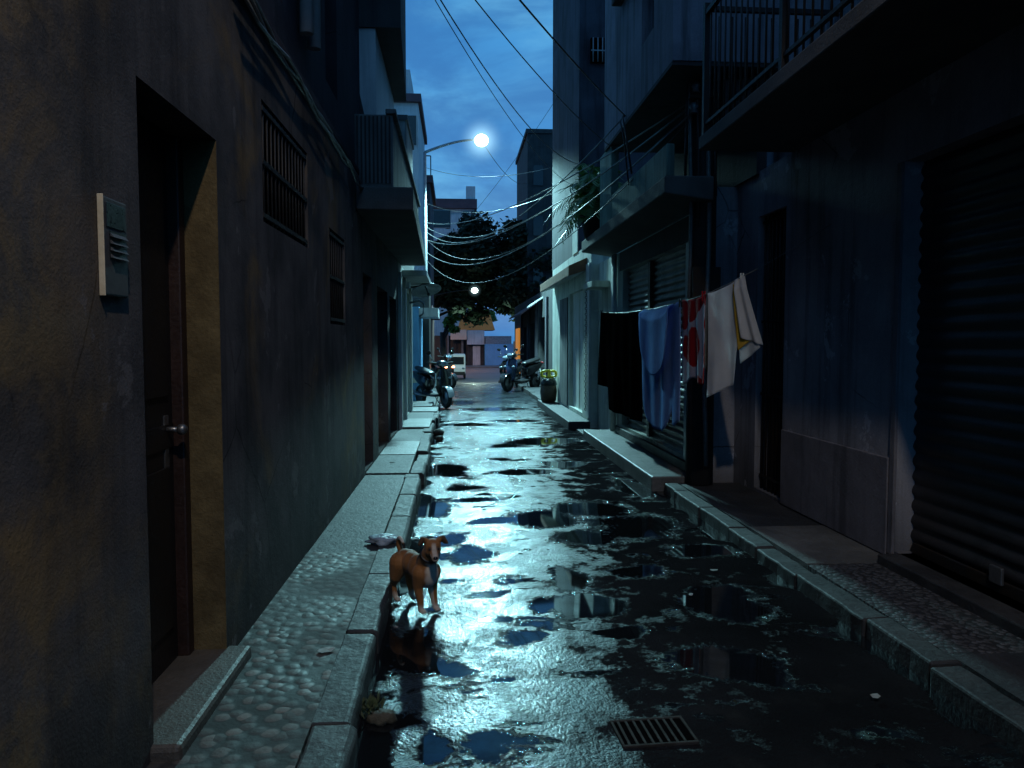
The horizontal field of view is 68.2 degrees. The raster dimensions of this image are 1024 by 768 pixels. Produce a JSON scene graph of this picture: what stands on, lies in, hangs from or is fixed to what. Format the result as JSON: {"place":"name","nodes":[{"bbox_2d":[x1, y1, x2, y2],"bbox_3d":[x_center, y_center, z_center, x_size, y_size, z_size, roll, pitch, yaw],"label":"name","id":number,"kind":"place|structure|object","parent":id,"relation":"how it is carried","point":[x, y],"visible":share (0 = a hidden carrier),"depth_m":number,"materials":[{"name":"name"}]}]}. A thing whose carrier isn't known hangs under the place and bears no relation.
{"place":"outdoors","nodes":[
{"label":"outdoors","id":0,"kind":"place"},
{"bbox_2d":[147,551,375,767],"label":"pavement","id":1,"kind":"structure","parent":0,"point":[263,715],"depth_m":3.29,"materials":[{"name":"grey stone"}]},
{"bbox_2d":[318,647,334,652],"bbox_3d":[-0.864,1.237,3.517,0.085,0.005,0.055,-2,4,-27],"label":"paper scrap","id":2,"kind":"object","parent":1,"relation":"on","point":[326,649],"visible":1,"depth_m":3.52,"materials":[{"name":"white paper"}]},
{"bbox_2d":[309,475,404,551],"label":"pavement","id":3,"kind":"structure","parent":0,"point":[364,513],"depth_m":6.26,"materials":[{"name":"grey concrete"}]},
{"bbox_2d":[366,455,414,474],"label":"pavement","id":4,"kind":"structure","parent":0,"point":[398,465],"depth_m":8.75,"materials":[{"name":"grey concrete"}]},
{"bbox_2d":[380,441,419,461],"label":"pavement","id":5,"kind":"structure","parent":0,"point":[401,448],"depth_m":10.12,"materials":[{"name":"grey concrete"}]},
{"bbox_2d":[391,429,423,440],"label":"pavement","id":6,"kind":"structure","parent":0,"point":[409,434],"depth_m":11.61,"materials":[{"name":"grey concrete"}]},
{"bbox_2d":[398,115,431,428],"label":"narrow house","id":7,"kind":"structure","parent":0,"point":[405,339],"depth_m":13.62,"materials":[{"name":"white paint"}]},
{"bbox_2d":[405,281,410,288],"bbox_3d":[-1.836,-1.747,13.325,0.080,0.120,0.200,0,3,-4],"label":"junction box","id":8,"kind":"object","parent":7,"relation":"attached to","point":[407,285],"visible":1,"depth_m":13.23,"materials":[{"name":"white paint"}]},
{"bbox_2d":[409,300,423,316],"bbox_3d":[-1.820,-1.441,14.448,0.283,0.336,0.040,0,3,-4],"label":"wall bracket","id":9,"kind":"object","parent":7,"relation":"attached to","point":[416,301],"depth_m":14.44,"materials":[{"name":"grey metal"}]},
{"bbox_2d":[411,283,440,296],"bbox_3d":[-1.700,-1.867,15.001,0.596,0.255,0.548,-2,4,-34],"label":"satellite dish","id":10,"kind":"object","parent":7,"relation":"attached to","point":[425,289],"visible":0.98,"depth_m":15.09,"materials":[{"name":"metal"}]},
{"bbox_2d":[402,418,431,428],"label":"pavement","id":11,"kind":"structure","parent":0,"point":[418,423],"depth_m":13.00,"materials":[{"name":"grey concrete"}]},
{"bbox_2d":[408,412,433,418],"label":"pavement","id":12,"kind":"structure","parent":0,"point":[412,415],"depth_m":14.57,"materials":[{"name":"grey concrete"}]},
{"bbox_2d":[413,401,433,406],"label":"pavement","id":13,"kind":"structure","parent":0,"point":[423,403],"depth_m":16.94,"materials":[{"name":"grey concrete"}]},
{"bbox_2d":[410,407,437,412],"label":"pavement","id":14,"kind":"structure","parent":0,"point":[426,409],"depth_m":15.65,"materials":[{"name":"grey concrete"}]},
{"bbox_2d":[426,386,437,405],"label":"pavement","id":15,"kind":"structure","parent":0,"point":[428,398],"depth_m":20.46,"materials":[{"name":"grey concrete"}]},
{"bbox_2d":[413,351,454,407],"bbox_3d":[-1.939,-0.134,18.323,0.766,1.351,1.934,-2,4,-34],"label":"scooter","id":16,"kind":"object","parent":15,"relation":"on","point":[427,382],"visible":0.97,"depth_m":17.94,"materials":[{"name":"metal"}]},
{"bbox_2d":[431,348,457,387],"bbox_3d":[-2.506,-0.545,25.323,1.934,1.351,0.766,3,4,44],"label":"scooter","id":17,"kind":"object","parent":15,"relation":"on","point":[450,367],"visible":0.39,"depth_m":24.87,"materials":[{"name":"metal"}]},
{"bbox_2d":[423,134,487,269],"bbox_3d":[-1.490,-4.152,23.963,2.760,8.750,1.700,0,3,-4],"label":"street lamp","id":18,"kind":"object","parent":15,"relation":"on","point":[480,140],"visible":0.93,"depth_m":23.73,"materials":[{"name":"grey metal"}]},
{"bbox_2d":[485,146,525,183],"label":"overhead wire","id":19,"kind":"object","parent":18,"relation":"attached to","point":[500,168],"visible":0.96,"depth_m":29.35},
{"bbox_2d":[431,299,439,360],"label":"brown house","id":20,"kind":"structure","parent":0,"point":[431,329],"depth_m":35.69,"materials":[{"name":"paint"}]},
{"bbox_2d":[436,344,484,405],"bbox_3d":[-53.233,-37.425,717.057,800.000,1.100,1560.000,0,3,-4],"label":"ground","id":21,"kind":"structure","parent":0,"point":[484,364],"depth_m":112.60,"materials":[{"name":"grey concrete"}]},
{"bbox_2d":[0,0,398,767],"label":"plaster house","id":22,"kind":"structure","parent":21,"relation":"on","point":[198,426],"depth_m":3.09,"materials":[{"name":"beige paint"}]},
{"bbox_2d":[97,193,128,297],"bbox_3d":[-1.212,-0.415,2.309,0.029,0.299,0.165,0,3,-4],"label":"intercom","id":23,"kind":"object","parent":22,"relation":"attached to","point":[112,248],"visible":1,"depth_m":2.28,"materials":[{"name":"grey plastic"}]},
{"bbox_2d":[106,201,125,231],"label":"name window","id":24,"kind":"structure","parent":23,"relation":"in","point":[115,215],"depth_m":2.30,"materials":[{"name":"black plastic"}]},
{"bbox_2d":[137,116,187,683],"bbox_3d":[-1.430,0.095,2.914,0.139,2.270,0.740,0,3,-4],"label":"door","id":25,"kind":"structure","parent":22,"relation":"in","point":[159,429],"depth_m":3.12,"materials":[{"name":"wood"}]},
{"bbox_2d":[261,102,307,246],"bbox_3d":[-1.401,-1.233,4.638,0.050,0.646,1.176,0,3,-4],"label":"window","id":26,"kind":"structure","parent":22,"relation":"in","point":[284,199],"depth_m":4.55,"materials":[{"name":"black metal"}]},
{"bbox_2d":[244,0,363,189],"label":"cable bundle","id":27,"kind":"object","parent":22,"relation":"attached to","point":[257,13],"visible":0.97,"depth_m":4.50,"materials":[{"name":"black rubber"}]},
{"bbox_2d":[329,229,344,324],"bbox_3d":[-1.515,-0.892,6.457,0.050,0.766,0.776,0,3,-4],"label":"window","id":28,"kind":"structure","parent":22,"relation":"in","point":[336,245],"depth_m":6.43,"materials":[{"name":"black metal"}]},
{"bbox_2d":[359,0,405,114],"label":"storey","id":29,"kind":"object","parent":22,"relation":"on","point":[382,51],"visible":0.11,"depth_m":8.64,"materials":[{"name":"concrete"}]},
{"bbox_2d":[354,109,424,265],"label":"balcony","id":30,"kind":"structure","parent":22,"relation":"attached to","point":[387,202],"depth_m":7.57,"materials":[{"name":"concrete"}]},
{"bbox_2d":[435,0,567,182],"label":"overhead wire","id":31,"kind":"object","parent":22,"relation":"attached to","point":[487,85],"visible":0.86,"depth_m":7.84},
{"bbox_2d":[440,0,576,163],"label":"overhead wire","id":32,"kind":"object","parent":22,"relation":"attached to","point":[494,82],"visible":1,"depth_m":8.18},
{"bbox_2d":[475,0,613,148],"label":"overhead wire","id":33,"kind":"object","parent":22,"relation":"attached to","point":[536,73],"visible":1,"depth_m":6.60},
{"bbox_2d":[298,474,420,767],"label":"kerb","id":34,"kind":"structure","parent":21,"relation":"on","point":[333,737],"depth_m":3.42,"materials":[{"name":"grey concrete"}]},
{"bbox_2d":[365,533,397,546],"bbox_3d":[-0.924,1.120,5.413,0.265,0.087,0.198,0,3,-4],"label":"plastic bag","id":35,"kind":"object","parent":34,"relation":"on","point":[383,539],"visible":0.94,"depth_m":5.37,"materials":[{"name":"white plastic"}]},
{"bbox_2d":[394,70,426,269],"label":"apartment block","id":36,"kind":"structure","parent":21,"relation":"on","point":[411,106],"depth_m":29.41,"materials":[{"name":"white paint"}]},
{"bbox_2d":[408,115,415,144],"bbox_3d":[-3.911,-9.828,29.260,0.400,1.100,0.069,0,3,-4],"label":"window","id":37,"kind":"structure","parent":36,"relation":"in","point":[412,119],"depth_m":29.22,"materials":[{"name":"blue glass"}]},
{"bbox_2d":[410,406,439,484],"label":"kerb","id":38,"kind":"structure","parent":21,"relation":"on","point":[420,466],"depth_m":9.85,"materials":[{"name":"grey concrete"}]},
{"bbox_2d":[412,288,438,400],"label":"rendered house","id":39,"kind":"structure","parent":21,"relation":"on","point":[421,331],"depth_m":19.89,"materials":[{"name":"blue paint"}]},
{"bbox_2d":[426,155,435,360],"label":"corner building","id":40,"kind":"structure","parent":21,"relation":"on","point":[431,197],"depth_m":38.16,"materials":[{"name":"blue concrete"}]},
{"bbox_2d":[433,186,476,335],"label":"pale building","id":41,"kind":"structure","parent":21,"relation":"on","point":[447,217],"depth_m":90.75,"materials":[{"name":"white concrete"}]},
{"bbox_2d":[433,211,449,227],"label":"window","id":42,"kind":"structure","parent":41,"relation":"in","point":[440,217],"depth_m":90.59,"materials":[{"name":"blue glass"}]},
{"bbox_2d":[434,223,498,327],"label":"tree","id":43,"kind":"object","parent":21,"relation":"on","point":[460,303],"visible":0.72,"depth_m":48.31,"materials":[{"name":"green plant"}]},
{"bbox_2d":[434,365,499,367],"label":"street kerb","id":44,"kind":"structure","parent":21,"relation":"on","point":[482,366],"depth_m":79.69,"materials":[{"name":"grey concrete"}]},
{"bbox_2d":[483,306,497,321],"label":"tree","id":45,"kind":"object","parent":21,"relation":"on","point":[493,316],"visible":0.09,"depth_m":92.37,"materials":[{"name":"green plant"}]},
{"bbox_2d":[498,380,540,400],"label":"kerb","id":46,"kind":"structure","parent":21,"relation":"on","point":[530,392],"depth_m":22.34,"materials":[{"name":"grey concrete"}]},
{"bbox_2d":[496,222,552,321],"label":"tree","id":47,"kind":"object","parent":21,"relation":"on","point":[514,292],"visible":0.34,"depth_m":46.36,"materials":[{"name":"green plant"}]},
{"bbox_2d":[537,0,773,429],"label":"tall house","id":48,"kind":"structure","parent":21,"relation":"on","point":[579,31],"depth_m":14.91,"materials":[{"name":"white paint"}]},
{"bbox_2d":[427,95,558,260],"bbox_3d":[-0.804,-5.240,20.540,0.009,3.109,7.369,-2,4,-31],"label":"overhead wire","id":49,"kind":"object","parent":48,"relation":"attached to","point":[502,176],"visible":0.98,"depth_m":19.44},
{"bbox_2d":[426,188,563,212],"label":"overhead wire","id":50,"kind":"object","parent":48,"relation":"attached to","point":[496,210],"visible":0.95,"depth_m":19.62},
{"bbox_2d":[540,369,556,402],"bbox_3d":[0.857,0.041,17.691,0.410,0.767,0.410,0,3,-4],"label":"potted plant","id":51,"kind":"object","parent":48,"relation":"on","point":[548,391],"visible":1,"depth_m":17.56,"materials":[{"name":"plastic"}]},
{"bbox_2d":[573,291,582,409],"bbox_3d":[1.357,-0.664,15.028,0.050,2.330,1.700,0,3,-4],"label":"door","id":52,"kind":"structure","parent":48,"relation":"in","point":[577,297],"depth_m":15.24,"materials":[{"name":"white paint"}]},
{"bbox_2d":[590,38,604,63],"bbox_3d":[1.716,-6.348,14.398,0.440,0.450,0.077,0,3,-4],"label":"window","id":53,"kind":"structure","parent":48,"relation":"in","point":[595,39],"depth_m":14.36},
{"bbox_2d":[582,0,806,490],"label":"concrete house","id":54,"kind":"structure","parent":21,"relation":"on","point":[653,58],"depth_m":8.51,"materials":[{"name":"paint"}]},
{"bbox_2d":[428,120,619,242],"bbox_3d":[-0.673,-3.738,16.340,0.016,1.253,15.428,-1,3,-15],"label":"overhead wire","id":55,"kind":"object","parent":54,"relation":"attached to","point":[544,195],"visible":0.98,"depth_m":11.72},
{"bbox_2d":[519,0,624,115],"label":"overhead wire","id":56,"kind":"object","parent":54,"relation":"attached to","point":[549,34],"visible":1,"depth_m":6.48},
{"bbox_2d":[546,163,622,244],"bbox_3d":[1.207,-2.748,11.721,1.415,1.287,1.563,1,3,25],"label":"palm plant","id":57,"kind":"object","parent":54,"relation":"on","point":[583,196],"visible":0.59,"depth_m":11.57,"materials":[{"name":"plant"}]},
{"bbox_2d":[619,115,632,184],"bbox_3d":[1.340,-2.769,8.856,0.099,0.855,0.273,-1,3,-10],"label":"drop cable","id":58,"kind":"object","parent":54,"relation":"attached to","point":[626,139],"visible":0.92,"depth_m":8.83,"materials":[{"name":"black rubber"}]},
{"bbox_2d":[664,483,1023,755],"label":"kerb","id":59,"kind":"structure","parent":21,"relation":"on","point":[995,712],"depth_m":3.81,"materials":[{"name":"grey concrete"}]},
{"bbox_2d":[457,368,500,382],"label":"cross street","id":60,"kind":"structure","parent":0,"point":[482,375],"depth_m":59.19,"materials":[{"name":"grey asphalt"}]},
{"bbox_2d":[440,313,461,359],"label":"tree","id":61,"kind":"object","parent":60,"relation":"on","point":[450,320],"visible":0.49,"depth_m":55.58,"materials":[{"name":"green plant"}]},
{"bbox_2d":[434,288,477,295],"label":"street lamp","id":62,"kind":"object","parent":60,"relation":"on","point":[474,290],"visible":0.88,"depth_m":46.58,"materials":[{"name":"metal"}]},
{"bbox_2d":[448,354,466,378],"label":"van","id":63,"kind":"object","parent":60,"relation":"on","point":[458,360],"visible":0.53,"depth_m":54.38,"materials":[{"name":"white metal"}]},
{"bbox_2d":[434,316,494,364],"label":"house","id":64,"kind":"structure","parent":60,"relation":"on","point":[467,341],"depth_m":85.41,"materials":[{"name":"concrete"}]},
{"bbox_2d":[473,346,479,364],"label":"door","id":65,"kind":"structure","parent":64,"relation":"in","point":[476,349],"depth_m":85.39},
{"bbox_2d":[446,211,521,315],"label":"tree","id":66,"kind":"object","parent":60,"relation":"on","point":[492,300],"visible":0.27,"depth_m":49.74,"materials":[{"name":"green plant"}]},
{"bbox_2d":[484,336,512,364],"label":"garden wall","id":67,"kind":"structure","parent":60,"relation":"on","point":[493,344],"depth_m":84.09,"materials":[{"name":"blue paint"}]},
{"bbox_2d":[515,129,552,298],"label":"dark tower","id":68,"kind":"structure","parent":60,"relation":"on","point":[528,159],"depth_m":45.73,"materials":[{"name":"concrete"}]},
{"bbox_2d":[533,267,542,284],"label":"window","id":69,"kind":"structure","parent":68,"relation":"in","point":[537,278],"depth_m":45.88,"materials":[{"name":"blue glass"}]},
{"bbox_2d":[533,216,542,235],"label":"window","id":70,"kind":"structure","parent":68,"relation":"in","point":[538,220],"depth_m":45.72,"materials":[{"name":"blue glass"}]},
{"bbox_2d":[533,165,542,185],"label":"window","id":71,"kind":"structure","parent":68,"relation":"in","point":[537,175],"depth_m":45.55,"materials":[{"name":"blue glass"}]},
{"bbox_2d":[405,0,552,343],"label":"sky","id":72,"kind":"structure","parent":0,"point":[458,104],"materials":[{"name":"blue"}]},
{"bbox_2d":[428,167,550,176],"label":"overhead wire","id":73,"kind":"object","parent":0,"point":[491,176],"visible":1,"depth_m":20.92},
{"bbox_2d":[521,376,540,394],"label":"pavement","id":74,"kind":"structure","parent":0,"point":[536,390],"depth_m":24.27,"materials":[{"name":"grey concrete"}]},
{"bbox_2d":[509,289,552,381],"bbox_3d":[2.020,-1.093,28.862,3.600,4.500,18.700,0,3,-4],"label":"shop row","id":75,"kind":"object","parent":74,"relation":"on","point":[533,315],"visible":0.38,"depth_m":27.28,"materials":[{"name":"concrete"}]},
{"bbox_2d":[516,328,519,372],"bbox_3d":[0.272,-1.165,35.608,0.070,2.900,1.800,0,3,-4],"label":"lit doorway","id":76,"kind":"structure","parent":75,"relation":"in","point":[518,329],"depth_m":34.76,"materials":[{"name":"brown"}]},
{"bbox_2d":[575,428,599,434],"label":"pavement","id":77,"kind":"structure","parent":0,"point":[580,430],"depth_m":13.19,"materials":[{"name":"grey concrete"}]},
{"bbox_2d":[355,383,1023,767],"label":"road","id":78,"kind":"structure","parent":0,"point":[565,623],"depth_m":3.87,"materials":[{"name":"grey asphalt"}]},
{"bbox_2d":[359,690,387,717],"bbox_3d":[-0.586,1.341,3.147,0.149,0.056,0.174,-1,3,-20],"label":"weed tuft","id":79,"kind":"object","parent":78,"relation":"on","point":[373,701],"visible":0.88,"depth_m":3.16,"materials":[{"name":"green plant"}]},
{"bbox_2d":[366,708,397,725],"bbox_3d":[-0.533,1.369,3.098,0.130,0.061,0.099,0,3,-4],"label":"rubble lump","id":80,"kind":"object","parent":78,"relation":"on","point":[381,717],"visible":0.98,"depth_m":3.07,"materials":[{"name":"brown stone"}]},
{"bbox_2d":[389,535,447,614],"bbox_3d":[-0.535,1.074,4.386,0.196,0.455,0.511,-3,4,-39],"label":"dog","id":81,"kind":"object","parent":78,"relation":"on","point":[420,571],"visible":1,"depth_m":4.30},
{"bbox_2d":[433,429,443,434],"bbox_3d":[-1.232,0.817,12.702,0.191,0.128,0.218,0,3,-4],"label":"rubble lump","id":82,"kind":"object","parent":78,"relation":"on","point":[438,432],"visible":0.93,"depth_m":12.64,"materials":[{"name":"grey stone"}]},
{"bbox_2d":[436,435,443,440],"bbox_3d":[-1.139,0.864,11.912,0.127,0.102,0.162,1,3,17],"label":"rubble lump","id":83,"kind":"object","parent":78,"relation":"on","point":[439,438],"visible":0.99,"depth_m":11.86,"materials":[{"name":"grey stone"}]},
{"bbox_2d":[497,348,522,385],"bbox_3d":[-0.006,-0.556,26.017,0.766,1.351,1.934,1,3,21],"label":"scooter","id":84,"kind":"object","parent":78,"relation":"on","point":[519,369],"visible":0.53,"depth_m":25.70,"materials":[{"name":"metal"}]},
{"bbox_2d":[500,345,543,391],"bbox_3d":[0.341,-0.524,24.232,0.840,1.480,2.118,3,4,39],"label":"scooter","id":85,"kind":"object","parent":78,"relation":"on","point":[531,367],"visible":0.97,"depth_m":24.01,"materials":[{"name":"metal"}]},
{"bbox_2d":[609,715,698,748],"bbox_3d":[0.561,1.388,3.001,0.304,0.026,0.207,0,3,-7],"label":"drain grate","id":86,"kind":"object","parent":78,"relation":"on","point":[654,732],"visible":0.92,"depth_m":2.99,"materials":[{"name":"metal"}]},
{"bbox_2d":[870,693,879,697],"bbox_3d":[1.581,1.354,3.285,0.051,0.006,0.037,-3,4,-44],"label":"paper scrap","id":87,"kind":"object","parent":78,"relation":"on","point":[875,695],"visible":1,"depth_m":3.28,"materials":[{"name":"white paper"}]},
{"bbox_2d":[679,482,822,528],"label":"pavement","id":88,"kind":"structure","parent":0,"point":[745,506],"depth_m":6.73,"materials":[{"name":"grey concrete"}]},
{"bbox_2d":[684,61,720,484],"bbox_3d":[1.812,-3.198,7.126,0.645,8.500,1.348,2,4,35],"label":"utility pole","id":89,"kind":"object","parent":88,"relation":"on","point":[704,272],"visible":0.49,"depth_m":7.57,"materials":[{"name":"concrete"}]},
{"bbox_2d":[426,104,685,224],"bbox_3d":[-0.418,-3.940,15.595,0.017,1.370,16.976,-1,3,-15],"label":"overhead wire","id":90,"kind":"object","parent":89,"relation":"attached to","point":[582,169],"visible":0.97,"depth_m":10.20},
{"bbox_2d":[428,110,685,244],"bbox_3d":[-0.433,-3.513,15.556,0.014,1.115,16.850,-1,3,-15],"label":"overhead wire","id":91,"kind":"object","parent":89,"relation":"attached to","point":[585,184],"visible":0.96,"depth_m":10.05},
{"bbox_2d":[427,122,688,282],"bbox_3d":[-0.457,-2.760,15.506,0.013,1.312,16.664,-1,3,-15],"label":"overhead wire","id":92,"kind":"object","parent":89,"relation":"attached to","point":[575,230],"visible":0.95,"depth_m":10.61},
{"bbox_2d":[426,112,689,259],"bbox_3d":[-0.441,-3.309,15.537,0.013,1.518,16.789,-1,3,-15],"label":"overhead wire","id":93,"kind":"object","parent":89,"relation":"attached to","point":[577,210],"visible":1,"depth_m":11.96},
{"bbox_2d":[426,114,690,264],"bbox_3d":[-0.449,-3.087,15.519,0.016,1.163,16.726,-1,3,-15],"label":"overhead wire","id":94,"kind":"object","parent":89,"relation":"attached to","point":[670,132],"visible":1,"depth_m":9.76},
{"bbox_2d":[427,101,695,237],"bbox_3d":[-0.425,-3.723,15.576,0.014,1.498,16.914,-1,3,-15],"label":"overhead wire","id":95,"kind":"object","parent":89,"relation":"attached to","point":[549,207],"visible":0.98,"depth_m":13.86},
{"bbox_2d":[592,224,830,312],"bbox_3d":[1.577,-1.184,9.511,0.728,0.567,7.428,-1,3,-9],"label":"washing line","id":96,"kind":"object","parent":89,"relation":"attached to","point":[734,280],"visible":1,"depth_m":6.34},
{"bbox_2d":[598,310,641,421],"bbox_3d":[1.485,-0.324,10.622,0.074,1.484,3.072,0,3,-3],"label":"hanging sheet","id":97,"kind":"object","parent":96,"relation":"hanging from","point":[619,369],"visible":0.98,"depth_m":10.32,"materials":[{"name":"black fabric"}]},
{"bbox_2d":[639,302,680,430],"bbox_3d":[1.581,-0.172,8.218,0.092,1.362,1.650,0,3,-3],"label":"hanging towel","id":98,"kind":"object","parent":96,"relation":"hanging from","point":[660,337],"visible":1,"depth_m":8.01,"materials":[{"name":"blue fabric"}]},
{"bbox_2d":[682,295,705,384],"bbox_3d":[1.665,-0.393,6.955,0.040,0.807,0.752,0,3,-3],"label":"hanging cloth","id":99,"kind":"object","parent":96,"relation":"hanging from","point":[693,325],"visible":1,"depth_m":6.93,"materials":[{"name":"red fabric"}]},
{"bbox_2d":[707,276,762,396],"bbox_3d":[1.881,-0.393,6.379,0.500,1.040,0.083,3,4,41],"label":"hanging cloth","id":100,"kind":"object","parent":96,"relation":"hanging from","point":[732,325],"visible":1,"depth_m":6.44,"materials":[{"name":"white fabric"}]},
{"bbox_2d":[748,525,880,568],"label":"pavement","id":101,"kind":"structure","parent":0,"point":[803,546],"depth_m":5.42,"materials":[{"name":"grey concrete"}]},
{"bbox_2d":[733,0,1023,612],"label":"garage house","id":102,"kind":"structure","parent":0,"point":[879,390],"depth_m":5.02,"materials":[{"name":"paint"}]},
{"bbox_2d":[699,0,1023,151],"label":"balcony","id":103,"kind":"structure","parent":102,"relation":"attached to","point":[862,56],"depth_m":4.82,"materials":[{"name":"metal"}]},
{"bbox_2d":[807,563,1023,654],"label":"pavement","id":104,"kind":"structure","parent":0,"point":[948,627],"depth_m":4.12,"materials":[{"name":"grey stone"}]},
{"bbox_2d":[877,553,1023,639],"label":"doorstep","id":105,"kind":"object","parent":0,"point":[1008,617],"depth_m":4.27,"materials":[{"name":"grey concrete"}]},
{"bbox_2d":[950,652,1023,706],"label":"pavement","id":106,"kind":"structure","parent":0,"point":[1003,673],"depth_m":3.38,"materials":[{"name":"grey concrete"}]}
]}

